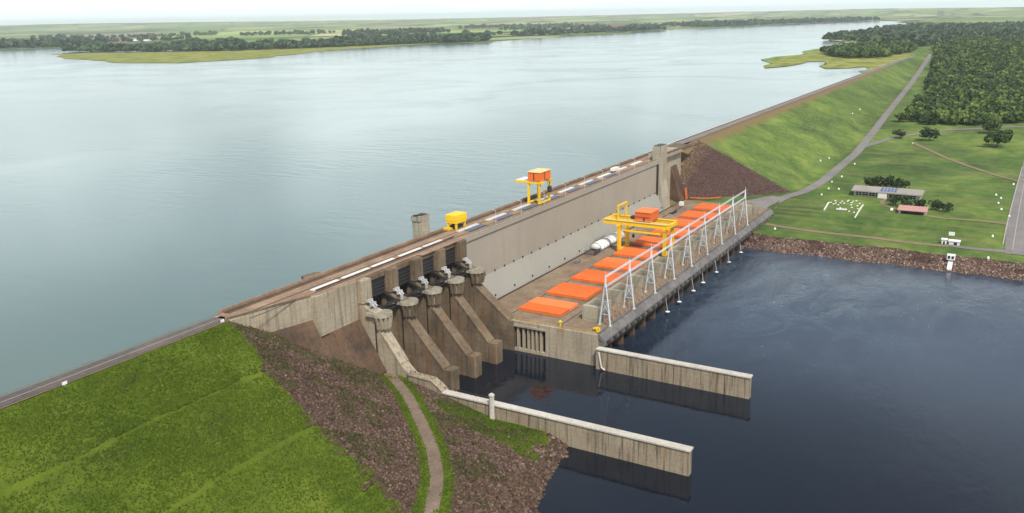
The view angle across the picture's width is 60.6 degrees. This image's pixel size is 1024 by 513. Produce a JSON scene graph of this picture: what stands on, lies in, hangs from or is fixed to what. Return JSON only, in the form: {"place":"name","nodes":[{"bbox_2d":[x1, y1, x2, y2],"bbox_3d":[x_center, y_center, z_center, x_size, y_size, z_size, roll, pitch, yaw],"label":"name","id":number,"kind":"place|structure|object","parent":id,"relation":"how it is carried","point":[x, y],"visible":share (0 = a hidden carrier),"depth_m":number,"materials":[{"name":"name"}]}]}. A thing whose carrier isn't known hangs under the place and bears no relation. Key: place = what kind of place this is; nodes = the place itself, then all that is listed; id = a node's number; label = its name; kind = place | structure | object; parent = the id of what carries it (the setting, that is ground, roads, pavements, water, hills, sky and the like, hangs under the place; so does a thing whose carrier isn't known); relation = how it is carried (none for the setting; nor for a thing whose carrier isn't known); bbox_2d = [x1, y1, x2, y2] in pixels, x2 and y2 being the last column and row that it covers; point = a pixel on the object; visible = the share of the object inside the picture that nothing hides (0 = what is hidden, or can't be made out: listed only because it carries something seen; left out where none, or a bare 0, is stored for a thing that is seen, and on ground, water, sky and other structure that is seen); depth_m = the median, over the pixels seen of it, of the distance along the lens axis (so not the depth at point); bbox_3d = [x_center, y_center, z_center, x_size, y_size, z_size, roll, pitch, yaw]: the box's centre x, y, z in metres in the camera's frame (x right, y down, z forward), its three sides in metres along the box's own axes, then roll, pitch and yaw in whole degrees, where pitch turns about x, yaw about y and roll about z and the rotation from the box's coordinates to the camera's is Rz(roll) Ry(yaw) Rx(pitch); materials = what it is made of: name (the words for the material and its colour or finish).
{"place":"outdoors","nodes":[
{"label":"outdoors","id":0,"kind":"place"},
{"bbox_2d":[37,33,160,37],"bbox_3d":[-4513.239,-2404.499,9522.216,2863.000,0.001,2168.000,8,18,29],"label":"dry field","id":1,"kind":"structure","parent":0,"point":[94,35],"depth_m":9900.75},
{"bbox_2d":[0,317,225,406],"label":"crest road","id":2,"kind":"structure","parent":0,"point":[82,373],"depth_m":297.09,"materials":[{"name":"asphalt"}]},
{"bbox_2d":[0,318,221,402],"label":"crest centre line","id":3,"kind":"object","parent":2,"relation":"on","point":[107,361],"visible":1,"depth_m":297.72,"materials":[{"name":"paint"}]},
{"bbox_2d":[147,34,306,39],"bbox_3d":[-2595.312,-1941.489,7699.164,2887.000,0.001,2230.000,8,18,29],"label":"pale field","id":4,"kind":"structure","parent":0,"point":[237,36],"depth_m":7232.79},
{"bbox_2d":[56,42,477,62],"bbox_3d":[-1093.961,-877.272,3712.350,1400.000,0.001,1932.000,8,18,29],"label":"shore meadow","id":5,"kind":"structure","parent":0,"point":[167,56],"depth_m":3270.25,"materials":[{"name":"green plant"}]},
{"bbox_2d":[213,29,390,34],"bbox_3d":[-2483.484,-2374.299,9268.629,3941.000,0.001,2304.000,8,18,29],"label":"pale field","id":6,"kind":"structure","parent":0,"point":[238,32],"depth_m":9601.48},
{"bbox_2d":[268,25,448,29],"bbox_3d":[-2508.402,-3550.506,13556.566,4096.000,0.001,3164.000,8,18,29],"label":"pale field","id":7,"kind":"structure","parent":0,"point":[368,27],"depth_m":12615.15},
{"bbox_2d":[311,33,409,35],"bbox_3d":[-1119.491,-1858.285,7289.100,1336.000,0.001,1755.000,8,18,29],"label":"dry field","id":8,"kind":"structure","parent":0,"point":[333,34],"depth_m":7077.95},
{"bbox_2d":[384,372,443,512],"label":"gravel path","id":9,"kind":"structure","parent":0,"point":[435,469],"depth_m":321.18,"materials":[{"name":"gravel"}]},
{"bbox_2d":[0,21,915,396],"bbox_3d":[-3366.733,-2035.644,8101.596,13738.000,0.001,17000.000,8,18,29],"label":"reservoir water","id":10,"kind":"structure","parent":0,"point":[142,201],"depth_m":825.56,"materials":[{"name":"grey liquid"}]},
{"bbox_2d":[427,28,569,33],"bbox_3d":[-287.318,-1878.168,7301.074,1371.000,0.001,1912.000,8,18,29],"label":"pale field","id":11,"kind":"structure","parent":0,"point":[473,31],"depth_m":7326.07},
{"bbox_2d":[0,41,1023,512],"bbox_3d":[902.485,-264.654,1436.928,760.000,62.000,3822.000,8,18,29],"label":"ground","id":12,"kind":"structure","parent":0,"point":[800,143],"depth_m":624.93,"materials":[{"name":"plant"}]},
{"bbox_2d":[0,314,217,395],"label":"crest kerb","id":13,"kind":"structure","parent":12,"relation":"on","point":[104,356],"depth_m":300.54,"materials":[{"name":"concrete"}]},
{"bbox_2d":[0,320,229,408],"bbox_3d":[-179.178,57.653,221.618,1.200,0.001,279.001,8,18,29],"label":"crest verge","id":14,"kind":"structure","parent":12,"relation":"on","point":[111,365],"depth_m":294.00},
{"bbox_2d":[0,323,547,512],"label":"grass tufts","id":15,"kind":"object","parent":12,"relation":"on","point":[174,384],"visible":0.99,"depth_m":278.29,"materials":[{"name":"plant"}]},
{"bbox_2d":[228,322,518,512],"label":"riprap","id":16,"kind":"object","parent":12,"relation":"on","point":[398,446],"visible":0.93,"depth_m":318.43,"materials":[{"name":"stone"}]},
{"bbox_2d":[230,321,554,512],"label":"weeds","id":17,"kind":"object","parent":12,"relation":"on","point":[344,374],"visible":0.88,"depth_m":331.22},
{"bbox_2d":[248,326,561,512],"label":"rocks","id":18,"kind":"object","parent":12,"relation":"on","point":[392,441],"visible":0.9,"depth_m":327.69,"materials":[{"name":"stone"}]},
{"bbox_2d":[215,142,694,390],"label":"dam","id":19,"kind":"structure","parent":12,"relation":"on","point":[430,303],"depth_m":433.86,"materials":[{"name":"concrete"}]},
{"bbox_2d":[411,213,429,238],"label":"concrete tower","id":20,"kind":"structure","parent":19,"relation":"on","point":[421,224],"depth_m":458.88,"materials":[{"name":"concrete"}]},
{"bbox_2d":[443,211,466,230],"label":"gate hoist frame","id":21,"kind":"object","parent":19,"relation":"on","point":[455,219],"visible":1,"depth_m":472.76,"materials":[{"name":"yellow paint"}]},
{"bbox_2d":[515,168,553,204],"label":"gantry crane","id":22,"kind":"object","parent":19,"relation":"on","point":[538,175],"visible":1,"depth_m":532.81,"materials":[{"name":"yellow paint"}]},
{"bbox_2d":[610,166,619,171],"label":"truck","id":23,"kind":"object","parent":19,"relation":"on","point":[614,169],"visible":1,"depth_m":637.27,"materials":[{"name":"white paint"}]},
{"bbox_2d":[492,432,569,512],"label":"shore boulders","id":24,"kind":"object","parent":12,"relation":"on","point":[534,496],"visible":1,"depth_m":318.37,"materials":[{"name":"stone"}]},
{"bbox_2d":[406,370,693,476],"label":"guide wall","id":25,"kind":"structure","parent":12,"relation":"on","point":[661,454],"depth_m":342.17,"materials":[{"name":"concrete"}]},
{"bbox_2d":[497,199,773,365],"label":"powerhouse","id":26,"kind":"structure","parent":12,"relation":"on","point":[574,337],"depth_m":481.81,"materials":[{"name":"concrete"}]},
{"bbox_2d":[518,297,578,317],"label":"hatch cover","id":27,"kind":"object","parent":26,"relation":"on","point":[549,307],"visible":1,"depth_m":457.33,"materials":[{"name":"metal"}]},
{"bbox_2d":[545,282,602,301],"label":"hatch cover","id":28,"kind":"object","parent":26,"relation":"on","point":[578,292],"visible":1,"depth_m":482.35,"materials":[{"name":"metal"}]},
{"bbox_2d":[586,248,600,255],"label":"steel fence","id":29,"kind":"object","parent":26,"relation":"on","point":[598,251],"visible":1,"depth_m":563.45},
{"bbox_2d":[582,298,610,321],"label":"transformer bay","id":30,"kind":"object","parent":26,"relation":"on","point":[591,310],"visible":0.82,"depth_m":441.77,"materials":[{"name":"concrete"}]},
{"bbox_2d":[570,269,623,286],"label":"hatch cover","id":31,"kind":"object","parent":26,"relation":"on","point":[590,276],"visible":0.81,"depth_m":507.52,"materials":[{"name":"metal"}]},
{"bbox_2d":[598,271,611,326],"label":"line tower","id":32,"kind":"structure","parent":26,"relation":"on","point":[600,323],"depth_m":431.53,"materials":[{"name":"white metal"}]},
{"bbox_2d":[606,261,629,276],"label":"cross beam","id":33,"kind":"structure","parent":32,"relation":"attached to","point":[617,269],"depth_m":439.51,"materials":[{"name":"white metal"}]},
{"bbox_2d":[606,271,629,286],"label":"cross beam","id":34,"kind":"structure","parent":32,"relation":"attached to","point":[613,281],"depth_m":440.63,"materials":[{"name":"white metal"}]},
{"bbox_2d":[590,230,624,251],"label":"storage tank","id":35,"kind":"object","parent":26,"relation":"on","point":[608,241],"visible":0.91,"depth_m":579.90,"materials":[{"name":"metal"}]},
{"bbox_2d":[593,257,643,272],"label":"hatch cover","id":36,"kind":"object","parent":26,"relation":"on","point":[610,263],"visible":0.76,"depth_m":532.88,"materials":[{"name":"metal"}]},
{"bbox_2d":[607,283,633,304],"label":"transformer bay","id":37,"kind":"object","parent":26,"relation":"on","point":[616,292],"visible":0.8,"depth_m":466.62,"materials":[{"name":"concrete"}]},
{"bbox_2d":[623,260,635,309],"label":"line tower","id":38,"kind":"structure","parent":26,"relation":"on","point":[633,308],"depth_m":456.30,"materials":[{"name":"white metal"}]},
{"bbox_2d":[630,248,651,262],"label":"cross beam","id":39,"kind":"structure","parent":38,"relation":"attached to","point":[646,251],"depth_m":465.06,"materials":[{"name":"white metal"}]},
{"bbox_2d":[613,246,661,260],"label":"hatch cover","id":40,"kind":"object","parent":26,"relation":"on","point":[630,252],"visible":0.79,"depth_m":558.09,"materials":[{"name":"metal"}]},
{"bbox_2d":[603,201,677,256],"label":"gantry crane","id":41,"kind":"object","parent":26,"relation":"on","point":[646,217],"visible":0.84,"depth_m":560.21,"materials":[{"name":"yellow paint"}]},
{"bbox_2d":[629,269,654,289],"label":"transformer bay","id":42,"kind":"object","parent":26,"relation":"on","point":[639,276],"visible":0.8,"depth_m":491.34,"materials":[{"name":"concrete"}]},
{"bbox_2d":[645,244,656,293],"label":"line tower","id":43,"kind":"structure","parent":26,"relation":"on","point":[655,292],"depth_m":481.32,"materials":[{"name":"white metal"}]},
{"bbox_2d":[632,236,677,249],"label":"hatch cover","id":44,"kind":"object","parent":26,"relation":"on","point":[645,241],"visible":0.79,"depth_m":583.58,"materials":[{"name":"metal"}]},
{"bbox_2d":[649,256,672,275],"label":"transformer bay","id":45,"kind":"object","parent":26,"relation":"on","point":[659,263],"visible":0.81,"depth_m":516.08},
{"bbox_2d":[664,236,675,279],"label":"line tower","id":46,"kind":"structure","parent":26,"relation":"on","point":[665,277],"depth_m":506.24,"materials":[{"name":"white metal"}]},
{"bbox_2d":[649,228,692,238],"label":"hatch cover","id":47,"kind":"object","parent":26,"relation":"on","point":[682,233],"visible":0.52,"depth_m":607.46,"materials":[{"name":"metal"}]},
{"bbox_2d":[667,245,689,263],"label":"transformer bay","id":48,"kind":"object","parent":26,"relation":"on","point":[678,251],"visible":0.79,"depth_m":540.98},
{"bbox_2d":[682,224,692,266],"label":"line tower","id":49,"kind":"structure","parent":26,"relation":"on","point":[688,249],"depth_m":531.14,"materials":[{"name":"white metal"}]},
{"bbox_2d":[672,218,706,229],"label":"hatch cover","id":50,"kind":"object","parent":26,"relation":"on","point":[682,223],"visible":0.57,"depth_m":632.06,"materials":[{"name":"metal"}]},
{"bbox_2d":[684,235,705,251],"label":"transformer bay","id":51,"kind":"object","parent":26,"relation":"on","point":[695,240],"visible":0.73,"depth_m":566.22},
{"bbox_2d":[679,210,719,220],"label":"hatch cover","id":52,"kind":"object","parent":26,"relation":"on","point":[692,214],"visible":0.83,"depth_m":657.86,"materials":[{"name":"metal"}]},
{"bbox_2d":[699,215,708,254],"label":"line tower","id":53,"kind":"structure","parent":26,"relation":"on","point":[704,238],"depth_m":556.12,"materials":[{"name":"white metal"}]},
{"bbox_2d":[699,225,719,241],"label":"transformer bay","id":54,"kind":"object","parent":26,"relation":"on","point":[710,230],"visible":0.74,"depth_m":591.24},
{"bbox_2d":[692,203,730,212],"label":"hatch cover","id":55,"kind":"object","parent":26,"relation":"on","point":[706,207],"visible":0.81,"depth_m":683.20,"materials":[{"name":"metal"}]},
{"bbox_2d":[714,204,722,244],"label":"line tower","id":56,"kind":"structure","parent":26,"relation":"on","point":[717,227],"depth_m":581.05,"materials":[{"name":"white metal"}]},
{"bbox_2d":[713,217,732,231],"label":"transformer bay","id":57,"kind":"object","parent":26,"relation":"on","point":[724,222],"visible":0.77,"depth_m":615.44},
{"bbox_2d":[728,198,736,234],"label":"line tower","id":58,"kind":"structure","parent":26,"relation":"on","point":[732,216],"depth_m":605.63,"materials":[{"name":"white metal"}]},
{"bbox_2d":[726,209,744,223],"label":"transformer bay","id":59,"kind":"object","parent":26,"relation":"on","point":[737,213],"visible":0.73,"depth_m":640.73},
{"bbox_2d":[739,188,748,225],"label":"line tower","id":60,"kind":"structure","parent":26,"relation":"on","point":[745,208],"depth_m":630.51,"materials":[{"name":"white metal"}]},
{"bbox_2d":[738,201,755,214],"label":"transformer bay","id":61,"kind":"object","parent":26,"relation":"on","point":[751,206],"visible":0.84,"depth_m":666.17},
{"bbox_2d":[690,197,720,199],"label":"orange barrier","id":62,"kind":"object","parent":12,"relation":"on","point":[699,198],"visible":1,"depth_m":724.81,"materials":[{"name":"paint"}]},
{"bbox_2d":[680,140,790,199],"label":"riprap","id":63,"kind":"object","parent":12,"relation":"on","point":[730,169],"visible":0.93,"depth_m":753.50,"materials":[{"name":"stone"}]},
{"bbox_2d":[668,58,902,143],"bbox_3d":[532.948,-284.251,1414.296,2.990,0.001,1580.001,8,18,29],"label":"crest kerb","id":64,"kind":"structure","parent":12,"relation":"on","point":[764,108],"depth_m":1009.53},
{"bbox_2d":[820,39,917,56],"bbox_3d":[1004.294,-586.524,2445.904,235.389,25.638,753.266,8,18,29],"label":"wood","id":65,"kind":"object","parent":12,"relation":"on","point":[868,49],"visible":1,"depth_m":2284.82,"materials":[{"name":"green plant"}]},
{"bbox_2d":[863,177,878,186],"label":"tree","id":66,"kind":"object","parent":12,"relation":"on","point":[867,181],"visible":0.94,"depth_m":757.49,"materials":[{"name":"green plant"}]},
{"bbox_2d":[870,175,888,186],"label":"tree","id":67,"kind":"object","parent":12,"relation":"on","point":[878,179],"visible":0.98,"depth_m":755.16,"materials":[{"name":"green plant"}]},
{"bbox_2d":[741,234,1023,280],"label":"bank riprap","id":68,"kind":"object","parent":12,"relation":"on","point":[963,266],"visible":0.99,"depth_m":593.98,"materials":[{"name":"stone"}]},
{"bbox_2d":[947,253,955,269],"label":"water gauge","id":69,"kind":"object","parent":68,"relation":"on","point":[950,258],"visible":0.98,"depth_m":570.41,"materials":[{"name":"white paint"}]},
{"bbox_2d":[851,185,925,199],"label":"long building","id":70,"kind":"structure","parent":12,"relation":"on","point":[878,192],"depth_m":719.84,"materials":[{"name":"white concrete"}]},
{"bbox_2d":[883,174,896,186],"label":"tree","id":71,"kind":"object","parent":12,"relation":"on","point":[890,178],"visible":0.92,"depth_m":752.37,"materials":[{"name":"green plant"}]},
{"bbox_2d":[887,195,900,205],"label":"bush","id":72,"kind":"object","parent":12,"relation":"on","point":[895,198],"visible":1,"depth_m":689.74,"materials":[{"name":"green plant"}]},
{"bbox_2d":[892,129,905,136],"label":"tree","id":73,"kind":"object","parent":12,"relation":"on","point":[897,132],"visible":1,"depth_m":1026.52,"materials":[{"name":"green plant"}]},
{"bbox_2d":[891,177,910,188],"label":"tree","id":74,"kind":"object","parent":12,"relation":"on","point":[901,183],"visible":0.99,"depth_m":748.12,"materials":[{"name":"green plant"}]},
{"bbox_2d":[900,195,916,205],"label":"bush","id":75,"kind":"object","parent":12,"relation":"on","point":[905,200],"visible":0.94,"depth_m":682.81,"materials":[{"name":"green plant"}]},
{"bbox_2d":[897,205,928,214],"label":"building","id":76,"kind":"structure","parent":12,"relation":"on","point":[912,210],"depth_m":664.74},
{"bbox_2d":[914,199,926,206],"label":"bush","id":77,"kind":"object","parent":12,"relation":"on","point":[921,202],"visible":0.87,"depth_m":677.27,"materials":[{"name":"green plant"}]},
{"bbox_2d":[919,127,940,140],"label":"tree","id":78,"kind":"object","parent":12,"relation":"on","point":[926,133],"visible":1,"depth_m":1003.58,"materials":[{"name":"green plant"}]},
{"bbox_2d":[927,199,942,208],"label":"bush","id":79,"kind":"object","parent":12,"relation":"on","point":[935,203],"visible":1,"depth_m":670.58,"materials":[{"name":"green plant"}]},
{"bbox_2d":[880,198,1006,224],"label":"garden drive","id":80,"kind":"structure","parent":12,"relation":"on","point":[882,202],"depth_m":648.85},
{"bbox_2d":[939,202,953,211],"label":"bush","id":81,"kind":"object","parent":12,"relation":"on","point":[948,206],"visible":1,"depth_m":664.68,"materials":[{"name":"green plant"}]},
{"bbox_2d":[941,238,960,245],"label":"kiosk","id":82,"kind":"object","parent":12,"relation":"on","point":[952,242],"visible":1,"depth_m":596.74,"materials":[{"name":"white paint"}]},
{"bbox_2d":[894,63,1023,123],"bbox_3d":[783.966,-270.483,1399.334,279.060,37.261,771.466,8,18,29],"label":"forest","id":83,"kind":"object","parent":12,"relation":"on","point":[964,94],"visible":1,"depth_m":1282.09,"materials":[{"name":"green plant"}]},
{"bbox_2d":[930,34,1023,67],"bbox_3d":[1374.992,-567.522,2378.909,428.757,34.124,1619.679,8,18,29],"label":"forest","id":84,"kind":"object","parent":12,"relation":"on","point":[978,51],"visible":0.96,"depth_m":2093.71,"materials":[{"name":"green plant"}]},
{"bbox_2d":[981,117,1001,132],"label":"tree","id":85,"kind":"object","parent":12,"relation":"on","point":[991,124],"visible":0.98,"depth_m":1037.68,"materials":[{"name":"green plant"}]},
{"bbox_2d":[983,129,1012,146],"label":"tree","id":86,"kind":"object","parent":12,"relation":"on","point":[999,136],"visible":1,"depth_m":948.98,"materials":[{"name":"green plant"}]},
{"bbox_2d":[1005,162,1023,254],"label":"highway","id":87,"kind":"structure","parent":12,"relation":"on","point":[1018,247],"depth_m":624.22,"materials":[{"name":"asphalt"}]},
{"bbox_2d":[1003,167,1022,244],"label":"highway edge line","id":88,"kind":"object","parent":87,"relation":"on","point":[1011,207],"visible":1,"depth_m":677.31,"materials":[{"name":"paint"}]},
{"bbox_2d":[1012,185,1023,249],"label":"highway line","id":89,"kind":"object","parent":87,"relation":"on","point":[1017,218],"visible":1,"depth_m":637.50,"materials":[{"name":"paint"}]},
{"bbox_2d":[0,7,1023,35],"bbox_3d":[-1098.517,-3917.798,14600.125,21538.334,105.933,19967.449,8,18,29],"label":"hills","id":90,"kind":"structure","parent":0,"point":[975,11],"depth_m":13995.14,"materials":[{"name":"plant"}]},
{"bbox_2d":[0,15,1023,71],"bbox_3d":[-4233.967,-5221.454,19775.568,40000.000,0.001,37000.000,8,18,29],"label":"land","id":91,"kind":"structure","parent":0,"point":[507,35],"depth_m":7645.20,"materials":[{"name":"plant"}]},
{"bbox_2d":[0,36,108,47],"bbox_3d":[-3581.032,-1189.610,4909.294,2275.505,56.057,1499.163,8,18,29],"label":"wood","id":92,"kind":"object","parent":91,"relation":"on","point":[22,42],"visible":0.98,"depth_m":4787.70,"materials":[{"name":"green plant"}]},
{"bbox_2d":[61,32,491,51],"bbox_3d":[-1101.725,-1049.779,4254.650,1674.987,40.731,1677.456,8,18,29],"label":"wood","id":93,"kind":"object","parent":91,"relation":"on","point":[227,43],"visible":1,"depth_m":3807.59,"materials":[{"name":"green plant"}]},
{"bbox_2d":[30,21,703,41],"bbox_3d":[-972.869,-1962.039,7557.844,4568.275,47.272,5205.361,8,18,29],"label":"wood","id":94,"kind":"object","parent":91,"relation":"on","point":[153,37],"visible":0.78,"depth_m":7363.48,"materials":[{"name":"green plant"}]},
{"bbox_2d":[342,27,450,34],"bbox_3d":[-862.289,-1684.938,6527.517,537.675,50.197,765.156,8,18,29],"label":"wood","id":95,"kind":"object","parent":91,"relation":"on","point":[398,30],"visible":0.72,"depth_m":6490.68,"materials":[{"name":"green plant"}]},
{"bbox_2d":[510,24,666,35],"bbox_3d":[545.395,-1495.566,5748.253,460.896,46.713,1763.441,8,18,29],"label":"wood","id":96,"kind":"object","parent":91,"relation":"on","point":[555,30],"visible":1,"depth_m":5551.10,"materials":[{"name":"green plant"}]},
{"bbox_2d":[670,16,879,26],"bbox_3d":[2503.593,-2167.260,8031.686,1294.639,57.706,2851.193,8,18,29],"label":"wood","id":97,"kind":"object","parent":91,"relation":"on","point":[707,23],"visible":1,"depth_m":7612.22,"materials":[{"name":"green plant"}]},
{"bbox_2d":[822,20,1023,45],"bbox_3d":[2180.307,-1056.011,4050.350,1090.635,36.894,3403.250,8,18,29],"label":"wood","id":98,"kind":"object","parent":91,"relation":"on","point":[924,34],"visible":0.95,"depth_m":3477.71,"materials":[{"name":"green plant"}]},
{"bbox_2d":[0,0,1023,25],"label":"sky","id":99,"kind":"structure","parent":0,"point":[12,12],"materials":[{"name":"white"}]},
{"bbox_2d":[456,24,638,28],"bbox_3d":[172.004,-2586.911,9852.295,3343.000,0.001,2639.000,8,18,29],"label":"ploughed field","id":100,"kind":"structure","parent":0,"point":[614,25],"depth_m":9370.50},
{"bbox_2d":[456,247,1023,512],"bbox_3d":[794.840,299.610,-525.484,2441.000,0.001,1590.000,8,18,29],"label":"river water","id":101,"kind":"structure","parent":0,"point":[883,388],"depth_m":389.66,"materials":[{"name":"liquid"}]},
{"bbox_2d":[596,346,752,398],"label":"guide wall","id":102,"kind":"structure","parent":101,"relation":"in","point":[706,378],"depth_m":401.81,"materials":[{"name":"concrete"}]},
{"bbox_2d":[735,196,788,207],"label":"yard road","id":103,"kind":"structure","parent":0,"point":[765,202],"depth_m":715.02,"materials":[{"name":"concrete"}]},
{"bbox_2d":[677,55,915,143],"bbox_3d":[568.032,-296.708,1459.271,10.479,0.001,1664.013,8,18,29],"label":"crest road","id":104,"kind":"structure","parent":0,"point":[735,122],"depth_m":1023.07,"materials":[{"name":"asphalt"}]},
{"bbox_2d":[764,52,915,70],"bbox_3d":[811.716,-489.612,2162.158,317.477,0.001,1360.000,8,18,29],"label":"shoal","id":105,"kind":"structure","parent":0,"point":[841,61],"depth_m":2074.15,"materials":[{"name":"green plant"}]},
{"bbox_2d":[775,54,931,201],"bbox_3d":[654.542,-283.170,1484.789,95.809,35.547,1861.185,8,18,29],"label":"toe road","id":106,"kind":"structure","parent":0,"point":[842,164],"depth_m":996.87,"materials":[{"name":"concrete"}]},
{"bbox_2d":[765,223,947,246],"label":"dirt track","id":107,"kind":"structure","parent":0,"point":[856,235],"depth_m":625.51,"materials":[{"name":"soil"}]},
{"bbox_2d":[859,126,1023,146],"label":"branch road","id":108,"kind":"structure","parent":0,"point":[880,141],"depth_m":1046.67,"materials":[{"name":"asphalt"}]},
{"bbox_2d":[911,142,1023,182],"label":"foot track","id":109,"kind":"structure","parent":0,"point":[943,156],"depth_m":870.61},
{"bbox_2d":[944,244,1004,252],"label":"river road","id":110,"kind":"structure","parent":0,"point":[986,249],"depth_m":585.97,"materials":[{"name":"asphalt"}]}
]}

